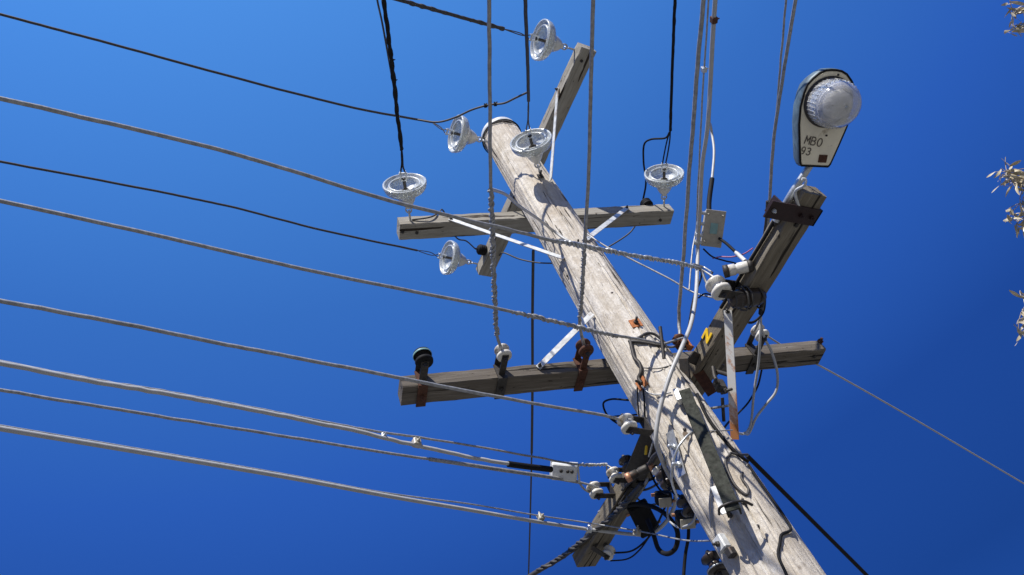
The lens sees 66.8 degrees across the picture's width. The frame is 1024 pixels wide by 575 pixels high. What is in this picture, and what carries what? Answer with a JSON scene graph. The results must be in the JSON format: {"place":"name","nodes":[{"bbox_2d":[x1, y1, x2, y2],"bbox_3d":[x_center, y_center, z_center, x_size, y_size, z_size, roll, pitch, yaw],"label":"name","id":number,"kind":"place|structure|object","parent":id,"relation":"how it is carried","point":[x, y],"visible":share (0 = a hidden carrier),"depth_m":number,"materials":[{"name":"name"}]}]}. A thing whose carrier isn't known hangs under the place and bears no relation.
{"place":"outdoors","nodes":[
{"label":"outdoors","id":0,"kind":"place"},
{"bbox_2d":[0,0,1023,574],"label":"sky","id":1,"kind":"structure","parent":0,"point":[907,270],"materials":[{"name":"blue"}]},
{"label":"ground","id":2,"kind":"structure","parent":0,"visible":0},
{"bbox_2d":[397,43,826,574],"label":"utility pole","id":3,"kind":"object","parent":2,"relation":"on","point":[752,525],"visible":0.88,"depth_m":4.32,"materials":[{"name":"wood"}]},
{"bbox_2d":[0,0,719,536],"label":"service cable","id":4,"kind":"object","parent":3,"relation":"attached to","point":[714,18],"visible":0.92,"depth_m":3.92,"materials":[{"name":"rubber"}]},
{"bbox_2d":[661,450,682,498],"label":"jumper wire","id":5,"kind":"object","parent":4,"relation":"attached to","point":[667,486],"visible":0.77,"depth_m":3.94,"materials":[{"name":"black rubber"}]},
{"bbox_2d":[688,270,701,324],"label":"jumper wire","id":6,"kind":"object","parent":4,"relation":"attached to","point":[693,297],"visible":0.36,"depth_m":4.47,"materials":[{"name":"black rubber"}]},
{"bbox_2d":[693,263,711,271],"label":"jumper wire","id":7,"kind":"object","parent":4,"relation":"attached to","point":[704,267],"visible":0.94,"depth_m":4.57,"materials":[{"name":"metal"}]},
{"bbox_2d":[706,91,714,209],"bbox_3d":[1.188,-0.970,4.635,0.438,0.911,1.040,-22,-48,-3],"label":"service cable","id":8,"kind":"object","parent":4,"relation":"on","point":[710,193],"visible":0.74,"depth_m":4.95,"materials":[{"name":"white plastic"}]},
{"bbox_2d":[694,209,725,247],"bbox_3d":[1.195,-0.360,4.709,0.166,0.085,0.222,7,-84,-1],"label":"junction box","id":9,"kind":"object","parent":8,"relation":"attached to","point":[712,223],"visible":0.91,"depth_m":4.68,"materials":[{"name":"beige plastic"}]},
{"bbox_2d":[688,0,709,289],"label":"service wire","id":10,"kind":"object","parent":9,"relation":"attached to","point":[704,68],"visible":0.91,"depth_m":4.27,"materials":[{"name":"metal"}]},
{"bbox_2d":[703,248,735,263],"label":"jumper wire","id":11,"kind":"object","parent":9,"relation":"hanging from","point":[718,258],"visible":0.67,"depth_m":4.56,"materials":[{"name":"black rubber"}]},
{"bbox_2d":[718,237,746,261],"bbox_3d":[1.294,-0.197,4.474,0.030,0.493,0.149,-34,-49,7],"label":"cable","id":12,"kind":"object","parent":9,"relation":"attached to","point":[742,258],"visible":0.74,"depth_m":4.51,"materials":[{"name":"black rubber"}]},
{"bbox_2d":[382,170,426,220],"bbox_3d":[-0.778,-0.649,5.428,0.286,0.307,0.364,11,-58,-28],"label":"disc insulator","id":13,"kind":"object","parent":3,"relation":"attached to","point":[406,187],"visible":0.96,"depth_m":5.39,"materials":[{"name":"glass"}]},
{"bbox_2d":[381,0,404,171],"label":"power line","id":14,"kind":"object","parent":13,"relation":"attached to","point":[391,61],"visible":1,"depth_m":4.67,"materials":[{"name":"black rubber"}]},
{"bbox_2d":[376,0,390,74],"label":"jumper wire","id":15,"kind":"object","parent":14,"relation":"attached to","point":[381,19],"visible":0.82,"depth_m":4.63,"materials":[{"name":"black metal"}]},
{"bbox_2d":[413,347,432,380],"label":"shackle insulator","id":16,"kind":"object","parent":3,"relation":"attached to","point":[422,358],"visible":0.98,"depth_m":4.12,"materials":[{"name":"ceramic"}]},
{"bbox_2d":[412,209,474,248],"bbox_3d":[-0.458,-0.456,6.131,0.163,0.712,1.073,-38,-49,10],"label":"jumper wire","id":17,"kind":"object","parent":3,"relation":"attached to","point":[435,215],"visible":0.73,"depth_m":5.64,"materials":[{"name":"black metal"}]},
{"bbox_2d":[437,240,477,274],"bbox_3d":[-0.506,-0.217,6.815,0.285,0.308,0.366,-39,-50,11],"label":"disc insulator","id":18,"kind":"object","parent":3,"relation":"attached to","point":[451,257],"visible":1,"depth_m":6.76,"materials":[{"name":"glass"}]},
{"bbox_2d":[0,160,438,256],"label":"power line","id":19,"kind":"object","parent":18,"relation":"attached to","point":[153,190],"visible":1,"depth_m":5.84,"materials":[{"name":"black metal"}]},
{"bbox_2d":[445,115,487,152],"bbox_3d":[-0.358,-1.244,6.202,0.366,0.308,0.286,-15,-49,-10],"label":"disc insulator","id":20,"kind":"object","parent":3,"relation":"attached to","point":[461,134],"visible":0.98,"depth_m":6.18,"materials":[{"name":"glass"}]},
{"bbox_2d":[0,13,445,132],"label":"power line","id":21,"kind":"object","parent":20,"relation":"attached to","point":[176,61],"visible":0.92,"depth_m":5.35,"materials":[{"name":"black metal"}]},
{"bbox_2d":[417,92,526,122],"bbox_3d":[-0.302,-1.336,5.822,0.823,0.686,0.070,-35,-49,8],"label":"jumper wire","id":22,"kind":"object","parent":21,"relation":"hanging from","point":[494,103],"visible":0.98,"depth_m":5.82,"materials":[{"name":"black metal"}]},
{"bbox_2d":[475,244,486,255],"bbox_3d":[-0.278,-0.331,6.772,0.100,0.094,0.094,9,-57,-27],"label":"bushing","id":23,"kind":"object","parent":3,"relation":"attached to","point":[480,249],"visible":1,"depth_m":6.75,"materials":[{"name":"black rubber"}]},
{"bbox_2d":[494,343,511,374],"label":"shackle insulator","id":24,"kind":"object","parent":3,"relation":"attached to","point":[503,357],"visible":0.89,"depth_m":4.29,"materials":[{"name":"ceramic"}]},
{"bbox_2d":[487,0,502,350],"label":"service wire","id":25,"kind":"object","parent":24,"relation":"attached to","point":[491,203],"visible":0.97,"depth_m":3.61,"materials":[{"name":"metal"}]},
{"bbox_2d":[510,128,551,172],"bbox_3d":[0.119,-0.972,5.566,0.285,0.307,0.365,0,-53,-21],"label":"disc insulator","id":26,"kind":"object","parent":3,"relation":"attached to","point":[532,145],"visible":1,"depth_m":5.54,"materials":[{"name":"glass"}]},
{"bbox_2d":[523,0,529,130],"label":"power line","id":27,"kind":"object","parent":26,"relation":"attached to","point":[527,49],"visible":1,"depth_m":4.51,"materials":[{"name":"black metal"}]},
{"bbox_2d":[528,250,534,573],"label":"power line","id":28,"kind":"object","parent":3,"relation":"attached to","point":[532,326],"visible":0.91,"depth_m":7.18,"materials":[{"name":"black metal"}]},
{"bbox_2d":[492,188,570,240],"bbox_3d":[0.133,-0.381,4.394,0.170,0.972,1.360,-42,-50,14],"label":"jumper wire","id":29,"kind":"object","parent":3,"relation":"attached to","point":[508,196],"visible":0.75,"depth_m":4.57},
{"bbox_2d":[529,19,574,60],"bbox_3d":[0.299,-1.866,5.801,0.366,0.308,0.286,-16,-49,-9],"label":"disc insulator","id":30,"kind":"object","parent":3,"relation":"attached to","point":[545,40],"visible":0.99,"depth_m":5.79,"materials":[{"name":"glass"}]},
{"bbox_2d":[394,0,529,35],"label":"power line","id":31,"kind":"object","parent":30,"relation":"attached to","point":[443,12],"visible":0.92,"depth_m":5.46,"materials":[{"name":"black metal"}]},
{"bbox_2d":[499,223,639,263],"bbox_3d":[0.481,-0.361,6.519,1.160,0.698,0.270,-30,-48,3],"label":"jumper wire","id":32,"kind":"object","parent":3,"relation":"attached to","point":[551,262],"visible":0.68,"depth_m":6.47,"materials":[{"name":"black metal"}]},
{"bbox_2d":[574,338,593,368],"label":"shackle insulator","id":33,"kind":"object","parent":3,"relation":"attached to","point":[585,351],"visible":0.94,"depth_m":4.44,"materials":[{"name":"ceramic"}]},
{"bbox_2d":[577,0,594,345],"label":"service wire","id":34,"kind":"object","parent":33,"relation":"attached to","point":[584,239],"visible":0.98,"depth_m":3.62,"materials":[{"name":"metal"}]},
{"bbox_2d":[528,482,643,574],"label":"cable","id":35,"kind":"object","parent":3,"relation":"attached to","point":[617,511],"visible":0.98,"depth_m":4.96,"materials":[{"name":"black metal"}]},
{"bbox_2d":[586,481,615,499],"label":"shackle insulator","id":36,"kind":"object","parent":3,"relation":"attached to","point":[597,493],"visible":0.93,"depth_m":4.78,"materials":[{"name":"ceramic"}]},
{"bbox_2d":[0,388,599,492],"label":"service wire","id":37,"kind":"object","parent":36,"relation":"attached to","point":[472,465],"visible":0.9,"depth_m":3.81,"materials":[{"name":"metal"}]},
{"bbox_2d":[550,461,580,482],"bbox_3d":[0.333,1.120,4.728,0.202,0.083,0.126,5,-90,0],"label":"junction box","id":38,"kind":"object","parent":37,"relation":"attached to","point":[566,472],"visible":0.77,"depth_m":4.69,"materials":[{"name":"plastic"}]},
{"bbox_2d":[591,543,615,560],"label":"shackle insulator","id":39,"kind":"object","parent":3,"relation":"attached to","point":[607,553],"visible":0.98,"depth_m":4.96,"materials":[{"name":"ceramic"}]},
{"bbox_2d":[614,507,665,553],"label":"jumper wire","id":40,"kind":"object","parent":39,"relation":"attached to","point":[647,538],"visible":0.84,"depth_m":4.75,"materials":[{"name":"black rubber"}]},
{"bbox_2d":[602,398,628,423],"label":"jumper wire","id":41,"kind":"object","parent":3,"relation":"attached to","point":[604,401],"visible":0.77,"depth_m":4.54,"materials":[{"name":"black rubber"}]},
{"bbox_2d":[606,466,637,484],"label":"shackle insulator","id":42,"kind":"object","parent":3,"relation":"attached to","point":[614,476],"visible":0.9,"depth_m":4.60,"materials":[{"name":"ceramic"}]},
{"bbox_2d":[1,360,617,472],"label":"service wire","id":43,"kind":"object","parent":42,"relation":"attached to","point":[509,452],"visible":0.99,"depth_m":3.93,"materials":[{"name":"metal"}]},
{"bbox_2d":[0,360,552,471],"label":"service cable","id":44,"kind":"object","parent":43,"relation":"attached to","point":[415,442],"visible":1,"depth_m":3.55,"materials":[{"name":"black rubber"}]},
{"bbox_2d":[598,478,648,512],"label":"jumper wire","id":45,"kind":"object","parent":3,"relation":"attached to","point":[644,484],"visible":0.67,"depth_m":4.54,"materials":[{"name":"metal"}]},
{"bbox_2d":[618,455,630,471],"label":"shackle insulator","id":46,"kind":"object","parent":3,"relation":"attached to","point":[623,461],"visible":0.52,"depth_m":4.60,"materials":[{"name":"ceramic"}]},
{"bbox_2d":[610,523,656,561],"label":"jumper wire","id":47,"kind":"object","parent":3,"relation":"attached to","point":[633,555],"visible":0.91,"depth_m":4.88,"materials":[{"name":"black rubber"}]},
{"bbox_2d":[617,413,653,435],"bbox_3d":[0.611,0.685,3.863,0.182,0.133,0.088,12,-58,-29],"label":"shackle insulator","id":48,"kind":"object","parent":3,"relation":"attached to","point":[629,427],"visible":0.98,"depth_m":3.84,"materials":[{"name":"ceramic"}]},
{"bbox_2d":[0,299,632,426],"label":"service wire","id":49,"kind":"object","parent":48,"relation":"attached to","point":[116,322],"visible":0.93,"depth_m":2.97,"materials":[{"name":"metal"}]},
{"bbox_2d":[629,339,642,381],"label":"jumper wire","id":50,"kind":"object","parent":3,"relation":"attached to","point":[639,363],"visible":0.99,"depth_m":4.17,"materials":[{"name":"metal"}]},
{"bbox_2d":[637,387,639,415],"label":"jumper wire","id":51,"kind":"object","parent":3,"relation":"attached to","point":[637,402],"visible":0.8,"depth_m":4.08,"materials":[{"name":"black rubber"}]},
{"bbox_2d":[624,462,653,482],"bbox_3d":[0.704,1.016,4.280,0.174,0.054,0.054,-26,-66,0],"label":"fuse holder","id":52,"kind":"object","parent":3,"relation":"attached to","point":[632,475],"visible":0.92,"depth_m":4.26,"materials":[{"name":"metal"}]},
{"bbox_2d":[621,452,656,490],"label":"jumper wire","id":53,"kind":"object","parent":3,"relation":"attached to","point":[649,463],"visible":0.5,"depth_m":4.23,"materials":[{"name":"black metal"}]},
{"bbox_2d":[626,498,660,537],"bbox_3d":[0.796,1.397,4.694,0.170,0.072,0.200,-27,-90,0],"label":"fuse box","id":54,"kind":"object","parent":3,"relation":"attached to","point":[639,516],"visible":0.7,"depth_m":4.66,"materials":[{"name":"black plastic"}]},
{"bbox_2d":[628,483,658,490],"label":"jumper wire","id":55,"kind":"object","parent":3,"relation":"attached to","point":[649,488],"visible":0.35,"depth_m":4.50,"materials":[{"name":"black metal"}]},
{"bbox_2d":[642,386,645,416],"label":"jumper wire","id":56,"kind":"object","parent":3,"relation":"attached to","point":[644,401],"visible":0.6,"depth_m":4.03,"materials":[{"name":"black rubber"}]},
{"bbox_2d":[640,198,652,205],"bbox_3d":[1.075,-0.679,6.245,0.094,0.100,0.094,5,-55,-25],"label":"bushing","id":57,"kind":"object","parent":3,"relation":"on","point":[646,201],"visible":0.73,"depth_m":6.20,"materials":[{"name":"black rubber"}]},
{"bbox_2d":[642,132,668,198],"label":"jumper wire","id":58,"kind":"object","parent":57,"relation":"attached to","point":[662,138],"visible":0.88,"depth_m":6.05,"materials":[{"name":"black rubber"}]},
{"bbox_2d":[628,339,665,347],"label":"jumper wire","id":59,"kind":"object","parent":3,"relation":"attached to","point":[641,342],"visible":0.64,"depth_m":4.24,"materials":[{"name":"grey metal"}]},
{"bbox_2d":[587,233,711,297],"bbox_3d":[0.842,-0.115,4.767,0.454,0.971,0.093,-20,-49,-5],"label":"jumper wire","id":60,"kind":"object","parent":3,"relation":"attached to","point":[672,280],"visible":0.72,"depth_m":4.76,"materials":[{"name":"metal"}]},
{"bbox_2d":[623,502,679,555],"bbox_3d":[0.776,1.404,4.576,0.093,0.564,0.508,1,-54,-22],"label":"cable","id":61,"kind":"object","parent":3,"relation":"hanging from","point":[673,550],"visible":0.81,"depth_m":4.45,"materials":[{"name":"black rubber"}]},
{"bbox_2d":[638,332,664,341],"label":"jumper wire","id":62,"kind":"object","parent":3,"relation":"attached to","point":[648,333],"visible":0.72,"depth_m":4.30,"materials":[{"name":"grey metal"}]},
{"bbox_2d":[641,385,670,395],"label":"jumper wire","id":63,"kind":"object","parent":3,"relation":"attached to","point":[652,393],"visible":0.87,"depth_m":4.01,"materials":[{"name":"metal"}]},
{"bbox_2d":[652,464,660,481],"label":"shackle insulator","id":64,"kind":"object","parent":3,"relation":"attached to","point":[655,469],"visible":0.37,"depth_m":4.22,"materials":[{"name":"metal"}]},
{"bbox_2d":[648,451,670,495],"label":"jumper wire","id":65,"kind":"object","parent":3,"relation":"attached to","point":[657,486],"visible":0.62,"depth_m":4.33,"materials":[{"name":"black rubber"}]},
{"bbox_2d":[651,490,675,507],"bbox_3d":[0.838,1.167,4.290,0.130,0.091,0.073,-6,-90,0],"label":"fuse box","id":66,"kind":"object","parent":3,"relation":"attached to","point":[662,500],"visible":0.95,"depth_m":4.25,"materials":[{"name":"black plastic"}]},
{"bbox_2d":[644,162,683,206],"bbox_3d":[1.154,-0.814,6.082,0.286,0.307,0.364,8,-57,-27],"label":"disc insulator","id":67,"kind":"object","parent":3,"relation":"attached to","point":[663,179],"visible":1,"depth_m":6.05,"materials":[{"name":"glass"}]},
{"bbox_2d":[662,0,676,163],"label":"power line","id":68,"kind":"object","parent":67,"relation":"attached to","point":[672,62],"visible":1,"depth_m":5.46,"materials":[{"name":"black rubber"}]},
{"bbox_2d":[656,468,680,490],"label":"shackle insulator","id":69,"kind":"object","parent":3,"relation":"attached to","point":[659,478],"visible":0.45,"depth_m":4.08,"materials":[{"name":"ceramic"}]},
{"bbox_2d":[666,507,695,528],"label":"jumper wire","id":70,"kind":"object","parent":3,"relation":"attached to","point":[684,526],"visible":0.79,"depth_m":4.18,"materials":[{"name":"grey metal"}]},
{"bbox_2d":[670,430,692,497],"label":"jumper wire","id":71,"kind":"object","parent":3,"relation":"attached to","point":[674,457],"visible":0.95,"depth_m":3.73,"materials":[{"name":"metal"}]},
{"bbox_2d":[672,333,693,350],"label":"shackle insulator","id":72,"kind":"object","parent":3,"relation":"attached to","point":[689,346],"visible":0.69,"depth_m":4.34,"materials":[{"name":"ceramic"}]},
{"bbox_2d":[0,199,683,347],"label":"service wire","id":73,"kind":"object","parent":72,"relation":"attached to","point":[256,258],"visible":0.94,"depth_m":3.28,"materials":[{"name":"metal"}]},
{"bbox_2d":[677,0,705,333],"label":"service wire","id":74,"kind":"object","parent":72,"relation":"attached to","point":[697,70],"visible":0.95,"depth_m":3.71,"materials":[{"name":"metal"}]},
{"bbox_2d":[671,509,698,529],"bbox_3d":[0.915,1.219,4.090,0.140,0.101,0.080,-6,-90,0],"label":"fuse box","id":75,"kind":"object","parent":3,"relation":"attached to","point":[680,520],"visible":0.75,"depth_m":4.05,"materials":[{"name":"black plastic"}]},
{"bbox_2d":[682,529,689,574],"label":"cable","id":76,"kind":"object","parent":3,"relation":"attached to","point":[685,554],"visible":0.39,"depth_m":4.09,"materials":[{"name":"black rubber"}]},
{"bbox_2d":[676,494,696,518],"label":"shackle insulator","id":77,"kind":"object","parent":3,"relation":"attached to","point":[687,510],"visible":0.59,"depth_m":3.89,"materials":[{"name":"ceramic"}]},
{"bbox_2d":[701,328,711,343],"bbox_3d":[1.047,0.260,4.170,0.006,0.060,0.064,6,-61,-26],"label":"letter tag","id":78,"kind":"object","parent":3,"relation":"attached to","point":[705,333],"visible":1,"depth_m":4.17,"materials":[{"name":"yellow plastic"}]},
{"bbox_2d":[709,483,711,527],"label":"jumper wire","id":79,"kind":"object","parent":3,"relation":"attached to","point":[710,505],"visible":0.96,"depth_m":3.51,"materials":[{"name":"metal"}]},
{"bbox_2d":[701,550,728,574],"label":"shackle insulator","id":80,"kind":"object","parent":3,"relation":"attached to","point":[710,559],"visible":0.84,"depth_m":3.73,"materials":[{"name":"ceramic"}]},
{"bbox_2d":[711,366,722,394],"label":"jumper wire","id":81,"kind":"object","parent":3,"relation":"hanging from","point":[713,371],"visible":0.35,"depth_m":4.11,"materials":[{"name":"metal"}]},
{"bbox_2d":[696,393,748,462],"bbox_3d":[1.014,0.678,3.800,0.092,0.455,0.020,12,-59,-29],"label":"jumper wire","id":82,"kind":"object","parent":3,"relation":"attached to","point":[727,443],"visible":1,"depth_m":3.75,"materials":[{"name":"black rubber"}]},
{"bbox_2d":[712,533,736,558],"bbox_3d":[0.912,1.129,3.370,0.072,0.115,0.070,6,-56,-26],"label":"wire clamp","id":83,"kind":"object","parent":3,"relation":"attached to","point":[721,543],"visible":1,"depth_m":3.37,"materials":[{"name":"metal"}]},
{"bbox_2d":[0,424,710,541],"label":"service wire","id":84,"kind":"object","parent":83,"relation":"attached to","point":[637,531],"visible":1,"depth_m":4.18,"materials":[{"name":"metal"}]},
{"bbox_2d":[705,275,745,300],"bbox_3d":[1.090,0.008,3.931,0.222,0.150,0.108,6,-56,-26],"label":"shackle insulator","id":85,"kind":"object","parent":3,"relation":"attached to","point":[716,289],"visible":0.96,"depth_m":3.89,"materials":[{"name":"ceramic"}]},
{"bbox_2d":[0,96,721,283],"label":"service wire","id":86,"kind":"object","parent":85,"relation":"attached to","point":[291,170],"visible":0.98,"depth_m":3.04,"materials":[{"name":"metal"}]},
{"bbox_2d":[712,248,753,258],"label":"jumper wire","id":87,"kind":"object","parent":3,"relation":"attached to","point":[733,256],"visible":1,"depth_m":4.50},
{"bbox_2d":[724,452,749,495],"bbox_3d":[1.026,0.852,3.549,0.087,0.245,0.017,-9,-51,-15],"label":"cable","id":88,"kind":"object","parent":3,"relation":"attached to","point":[732,480],"visible":1,"depth_m":3.52,"materials":[{"name":"grey metal"}]},
{"bbox_2d":[722,260,753,277],"bbox_3d":[1.147,-0.096,3.937,0.151,0.067,0.067,-13,-66,10],"label":"fuse holder","id":89,"kind":"object","parent":3,"relation":"attached to","point":[746,266],"visible":1,"depth_m":3.92,"materials":[{"name":"white ceramic"}]},
{"bbox_2d":[724,370,762,427],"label":"jumper wire","id":90,"kind":"object","parent":3,"relation":"attached to","point":[746,404],"visible":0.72,"depth_m":4.94,"materials":[{"name":"black rubber"}]},
{"bbox_2d":[719,220,773,308],"bbox_3d":[1.203,-0.141,3.916,0.019,0.026,0.631,6,-56,-26],"label":"lamp cable","id":91,"kind":"object","parent":3,"relation":"attached to","point":[756,250],"visible":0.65,"depth_m":3.88,"materials":[{"name":"black rubber"}]},
{"bbox_2d":[727,285,766,310],"bbox_3d":[1.196,0.054,3.963,0.204,0.136,0.140,6,-56,-26],"label":"splice bundle","id":92,"kind":"object","parent":3,"relation":"attached to","point":[751,298],"visible":0.94,"depth_m":3.92,"materials":[{"name":"black rubber"}]},
{"bbox_2d":[748,301,765,323],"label":"jumper wire","id":93,"kind":"object","parent":3,"relation":"attached to","point":[757,319],"visible":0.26,"depth_m":4.39,"materials":[{"name":"black rubber"}]},
{"bbox_2d":[745,324,769,353],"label":"shackle insulator","id":94,"kind":"object","parent":3,"relation":"attached to","point":[753,335],"visible":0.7,"depth_m":4.85,"materials":[{"name":"ceramic"}]},
{"bbox_2d":[743,319,778,435],"bbox_3d":[1.544,0.595,4.768,0.302,0.489,0.610,20,-62,-33],"label":"jumper wire","id":95,"kind":"object","parent":94,"relation":"hanging from","point":[774,393],"visible":0.98,"depth_m":4.84,"materials":[{"name":"grey metal"}]},
{"bbox_2d":[753,0,796,331],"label":"service wire","id":96,"kind":"object","parent":94,"relation":"attached to","point":[779,99],"visible":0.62,"depth_m":3.83,"materials":[{"name":"metal"}]},
{"bbox_2d":[739,317,761,434],"bbox_3d":[1.351,0.622,4.627,0.488,0.637,0.634,-5,-52,-18],"label":"jumper wire","id":97,"kind":"object","parent":96,"relation":"hanging from","point":[756,375],"visible":0.82,"depth_m":4.81,"materials":[{"name":"grey metal"}]},
{"bbox_2d":[747,464,791,574],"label":"jumper wire","id":98,"kind":"object","parent":3,"relation":"attached to","point":[781,513],"visible":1,"depth_m":3.38,"materials":[{"name":"black rubber"}]},
{"bbox_2d":[763,200,776,233],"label":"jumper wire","id":99,"kind":"object","parent":3,"relation":"attached to","point":[766,219],"visible":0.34,"depth_m":3.96,"materials":[{"name":"grey metal"}]},
{"bbox_2d":[773,0,786,162],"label":"service wire","id":100,"kind":"object","parent":3,"relation":"attached to","point":[782,41],"visible":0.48,"depth_m":4.24,"materials":[{"name":"metal"}]},
{"bbox_2d":[794,177,806,205],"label":"tie wire","id":101,"kind":"object","parent":3,"relation":"attached to","point":[799,188],"visible":1,"depth_m":3.56,"materials":[{"name":"metal"}]},
{"bbox_2d":[745,453,868,574],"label":"stay cable","id":102,"kind":"object","parent":3,"relation":"attached to","point":[806,514],"visible":0.98,"depth_m":4.18,"materials":[{"name":"black rubber"}]},
{"bbox_2d":[773,68,861,222],"bbox_3d":[1.425,-0.631,3.593,0.259,0.312,0.736,1,-69,-6],"label":"street lamp","id":103,"kind":"object","parent":3,"relation":"attached to","point":[827,104],"visible":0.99,"depth_m":3.51,"materials":[{"name":"grey metal"}]},
{"bbox_2d":[768,336,1023,483],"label":"power line","id":104,"kind":"object","parent":3,"relation":"attached to","point":[777,342],"visible":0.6,"depth_m":5.81,"materials":[{"name":"grey metal"}]},
{"bbox_2d":[986,0,1023,343],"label":"gum tree","id":105,"kind":"object","parent":2,"relation":"on","point":[1016,180],"visible":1,"depth_m":7.00,"materials":[{"name":"green plant"}]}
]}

